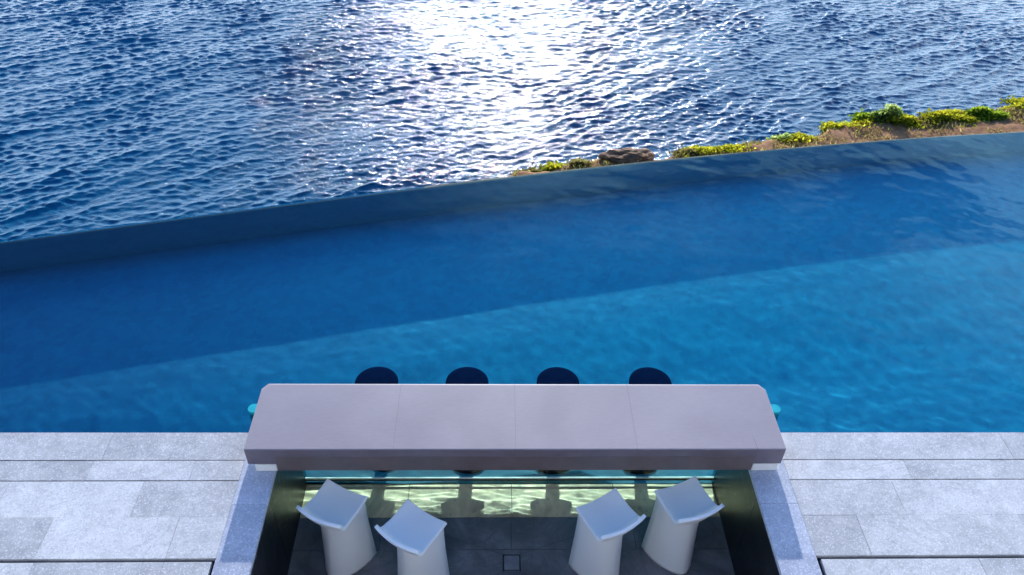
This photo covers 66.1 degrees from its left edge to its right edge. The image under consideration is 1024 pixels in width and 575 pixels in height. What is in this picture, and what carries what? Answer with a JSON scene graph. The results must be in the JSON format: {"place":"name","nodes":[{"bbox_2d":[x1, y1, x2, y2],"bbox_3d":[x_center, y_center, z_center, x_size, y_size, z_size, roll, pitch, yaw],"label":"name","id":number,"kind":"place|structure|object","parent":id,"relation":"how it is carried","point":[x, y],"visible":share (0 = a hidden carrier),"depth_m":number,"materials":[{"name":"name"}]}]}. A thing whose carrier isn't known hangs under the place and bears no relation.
{"place":"outdoors","nodes":[
{"label":"outdoors","id":0,"kind":"place"},
{"bbox_2d":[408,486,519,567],"bbox_3d":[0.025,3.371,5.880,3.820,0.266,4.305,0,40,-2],"label":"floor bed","id":1,"kind":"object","parent":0,"point":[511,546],"visible":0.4,"depth_m":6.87,"materials":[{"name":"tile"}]},
{"bbox_2d":[211,458,306,574],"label":"retaining wall","id":2,"kind":"structure","parent":1,"relation":"on","point":[259,533],"depth_m":6.10,"materials":[{"name":"black stone"}]},
{"bbox_2d":[300,484,719,517],"bbox_3d":[-0.008,1.978,7.286,3.816,0.030,0.358,0,40,-2],"label":"glass panel","id":3,"kind":"object","parent":1,"relation":"on","point":[477,500],"visible":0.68,"depth_m":7.29,"materials":[{"name":"glass"}]},
{"bbox_2d":[712,459,821,574],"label":"retaining wall","id":4,"kind":"structure","parent":1,"relation":"on","point":[764,528],"depth_m":6.22,"materials":[{"name":"black stone"}]},
{"bbox_2d":[244,384,785,470],"bbox_3d":[0.035,1.139,6.487,4.240,0.269,0.706,0,40,-2],"label":"bar counter","id":5,"kind":"object","parent":4,"relation":"on","point":[504,427],"visible":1,"depth_m":6.31,"materials":[{"name":"grey stone"}]},
{"bbox_2d":[288,517,734,574],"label":"bar floor","id":6,"kind":"structure","parent":0,"point":[523,535],"depth_m":6.90,"materials":[{"name":"grey tile"}]},
{"bbox_2d":[296,478,376,574],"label":"bar stool","id":7,"kind":"object","parent":6,"relation":"on","point":[337,513],"visible":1,"depth_m":6.38,"materials":[{"name":"white plastic"}]},
{"bbox_2d":[375,499,449,574],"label":"bar stool","id":8,"kind":"object","parent":6,"relation":"on","point":[412,532],"visible":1,"depth_m":6.19,"materials":[{"name":"white plastic"}]},
{"bbox_2d":[390,518,573,574],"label":"floor crease","id":9,"kind":"object","parent":6,"relation":"on","point":[500,553],"visible":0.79,"depth_m":6.91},
{"bbox_2d":[503,555,520,570],"bbox_3d":[-0.003,2.385,6.805,0.154,0.032,0.154,0,40,-2],"label":"floor drain","id":10,"kind":"object","parent":6,"relation":"in","point":[511,562],"visible":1,"depth_m":6.79,"materials":[{"name":"metal"}]},
{"bbox_2d":[568,488,645,574],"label":"bar stool","id":11,"kind":"object","parent":6,"relation":"on","point":[607,522],"visible":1,"depth_m":6.35,"materials":[{"name":"white plastic"}]},
{"bbox_2d":[641,476,723,574],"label":"bar stool","id":12,"kind":"object","parent":6,"relation":"on","point":[680,511],"visible":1,"depth_m":6.49,"materials":[{"name":"white plastic"}]},
{"bbox_2d":[0,132,1023,432],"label":"pool water","id":13,"kind":"structure","parent":0,"point":[858,288],"depth_m":8.01,"materials":[{"name":"blue liquid"}]},
{"bbox_2d":[0,0,1023,240],"bbox_3d":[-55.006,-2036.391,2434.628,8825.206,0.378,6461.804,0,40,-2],"label":"sea","id":14,"kind":"structure","parent":0,"point":[118,112],"depth_m":51.44,"materials":[{"name":"liquid"}]},
{"bbox_2d":[0,432,1023,574],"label":"pool deck","id":15,"kind":"structure","parent":0,"point":[122,503],"depth_m":6.10,"materials":[{"name":"tile"}]},
{"bbox_2d":[0,557,1023,574],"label":"deck bed","id":16,"kind":"object","parent":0,"point":[818,560],"depth_m":5.76,"materials":[{"name":"grey stone"}]},
{"bbox_2d":[511,108,1023,175],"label":"headland","id":17,"kind":"structure","parent":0,"point":[900,133],"depth_m":14.82,"materials":[{"name":"soil"}]},
{"bbox_2d":[513,161,540,172],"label":"shrub","id":18,"kind":"object","parent":17,"relation":"on","point":[533,169],"visible":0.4,"depth_m":13.66,"materials":[{"name":"green plant"}]},
{"bbox_2d":[538,160,568,171],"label":"shrub","id":19,"kind":"object","parent":17,"relation":"on","point":[551,165],"visible":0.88,"depth_m":13.63,"materials":[{"name":"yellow plant"}]},
{"bbox_2d":[566,157,592,168],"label":"shrub","id":20,"kind":"object","parent":17,"relation":"on","point":[580,162],"visible":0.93,"depth_m":13.65,"materials":[{"name":"green plant"}]},
{"bbox_2d":[598,147,654,163],"bbox_3d":[2.032,-2.275,13.899,1.025,0.317,0.600,0,40,-2],"label":"rock","id":21,"kind":"object","parent":17,"relation":"on","point":[626,155],"visible":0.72,"depth_m":13.82,"materials":[{"name":"grey stone"}]},
{"bbox_2d":[669,143,708,157],"bbox_3d":[3.120,-2.386,14.023,0.689,0.162,0.722,17,43,17],"label":"shrub","id":22,"kind":"object","parent":17,"relation":"on","point":[683,149],"visible":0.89,"depth_m":14.03,"materials":[{"name":"green plant"}]},
{"bbox_2d":[737,139,761,145],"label":"shrub","id":23,"kind":"object","parent":17,"relation":"on","point":[757,142],"visible":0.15,"depth_m":14.62,"materials":[{"name":"green plant"}]},
{"bbox_2d":[508,105,1023,175],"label":"dry grass","id":24,"kind":"structure","parent":17,"relation":"on","point":[919,132],"depth_m":14.76,"materials":[{"name":"brown plant"}]},
{"bbox_2d":[765,132,795,141],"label":"shrub","id":25,"kind":"object","parent":17,"relation":"on","point":[785,135],"visible":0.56,"depth_m":14.59,"materials":[{"name":"green plant"}]},
{"bbox_2d":[817,120,843,134],"bbox_3d":[6.096,-3.046,14.988,0.779,0.229,0.567,-20,45,-24],"label":"shrub","id":26,"kind":"object","parent":17,"relation":"on","point":[826,124],"visible":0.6,"depth_m":14.96,"materials":[{"name":"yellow plant"}]},
{"bbox_2d":[820,120,852,125],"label":"shrub","id":27,"kind":"object","parent":17,"relation":"on","point":[840,122],"visible":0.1,"depth_m":15.25,"materials":[{"name":"green plant"}]},
{"bbox_2d":[680,99,1023,157],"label":"ground cover","id":28,"kind":"object","parent":17,"relation":"on","point":[719,148],"visible":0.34,"depth_m":14.54,"materials":[{"name":"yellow plant"}]},
{"bbox_2d":[844,111,884,122],"bbox_3d":[6.845,-3.300,15.206,0.710,0.188,0.511,0,40,-2],"label":"shrub","id":29,"kind":"object","parent":17,"relation":"on","point":[860,115],"visible":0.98,"depth_m":15.16,"materials":[{"name":"green plant"}]},
{"bbox_2d":[860,103,904,123],"bbox_3d":[7.207,-3.389,15.154,1.047,0.414,0.661,0,40,-2],"label":"shrub","id":30,"kind":"object","parent":17,"relation":"on","point":[895,110],"visible":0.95,"depth_m":15.10,"materials":[{"name":"green plant"}]},
{"bbox_2d":[882,113,924,128],"bbox_3d":[7.471,-3.256,15.136,0.944,0.199,0.570,10,41,9],"label":"shrub","id":31,"kind":"object","parent":17,"relation":"on","point":[911,121],"visible":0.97,"depth_m":15.03,"materials":[{"name":"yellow plant"}]},
{"bbox_2d":[917,107,955,124],"bbox_3d":[8.191,-3.340,15.242,0.769,0.185,0.544,-12,42,-16],"label":"shrub","id":32,"kind":"object","parent":17,"relation":"on","point":[939,116],"visible":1,"depth_m":15.19,"materials":[{"name":"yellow plant"}]},
{"bbox_2d":[949,113,980,126],"bbox_3d":[8.767,-3.269,15.245,0.656,0.175,0.612,0,40,-2],"label":"shrub","id":33,"kind":"object","parent":17,"relation":"on","point":[967,119],"visible":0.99,"depth_m":15.19,"materials":[{"name":"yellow plant"}]},
{"bbox_2d":[959,105,996,122],"bbox_3d":[9.181,-3.431,15.405,0.704,0.222,0.633,0,40,-2],"label":"shrub","id":34,"kind":"object","parent":17,"relation":"on","point":[983,112],"visible":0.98,"depth_m":15.38,"materials":[{"name":"green plant"}]},
{"bbox_2d":[990,107,1012,121],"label":"shrub","id":35,"kind":"object","parent":17,"relation":"on","point":[999,114],"visible":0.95,"depth_m":15.36,"materials":[{"name":"green plant"}]},
{"bbox_2d":[1000,94,1023,104],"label":"shrub","id":36,"kind":"object","parent":17,"relation":"on","point":[1012,100],"visible":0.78,"depth_m":16.02,"materials":[{"name":"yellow plant"}]},
{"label":"pool floor","id":37,"kind":"structure","parent":0,"visible":0},
{"bbox_2d":[355,367,397,383],"bbox_3d":[-1.218,1.217,7.333,0.384,1.005,0.384,0,40,-2],"label":"pool stool","id":38,"kind":"object","parent":37,"relation":"on","point":[378,375],"visible":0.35,"depth_m":7.05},
{"bbox_2d":[446,367,488,383],"bbox_3d":[-0.413,1.221,7.356,0.384,1.005,0.384,0,40,-2],"label":"pool stool","id":39,"kind":"object","parent":37,"relation":"on","point":[467,375],"visible":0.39,"depth_m":7.07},
{"bbox_2d":[248,404,780,483],"bbox_3d":[0.031,1.409,7.093,4.600,1.088,0.116,0,40,-2],"label":"glass pane","id":40,"kind":"object","parent":37,"relation":"on","point":[504,476],"visible":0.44,"depth_m":7.33,"materials":[{"name":"glass"}]},
{"bbox_2d":[537,367,578,383],"bbox_3d":[0.402,1.225,7.380,0.384,1.005,0.384,0,40,-2],"label":"pool stool","id":41,"kind":"object","parent":37,"relation":"on","point":[556,375],"visible":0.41,"depth_m":7.10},
{"bbox_2d":[629,367,671,383],"bbox_3d":[1.235,1.229,7.403,0.384,1.005,0.384,0,40,-2],"label":"pool stool","id":42,"kind":"object","parent":37,"relation":"on","point":[647,375],"visible":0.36,"depth_m":7.12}
]}

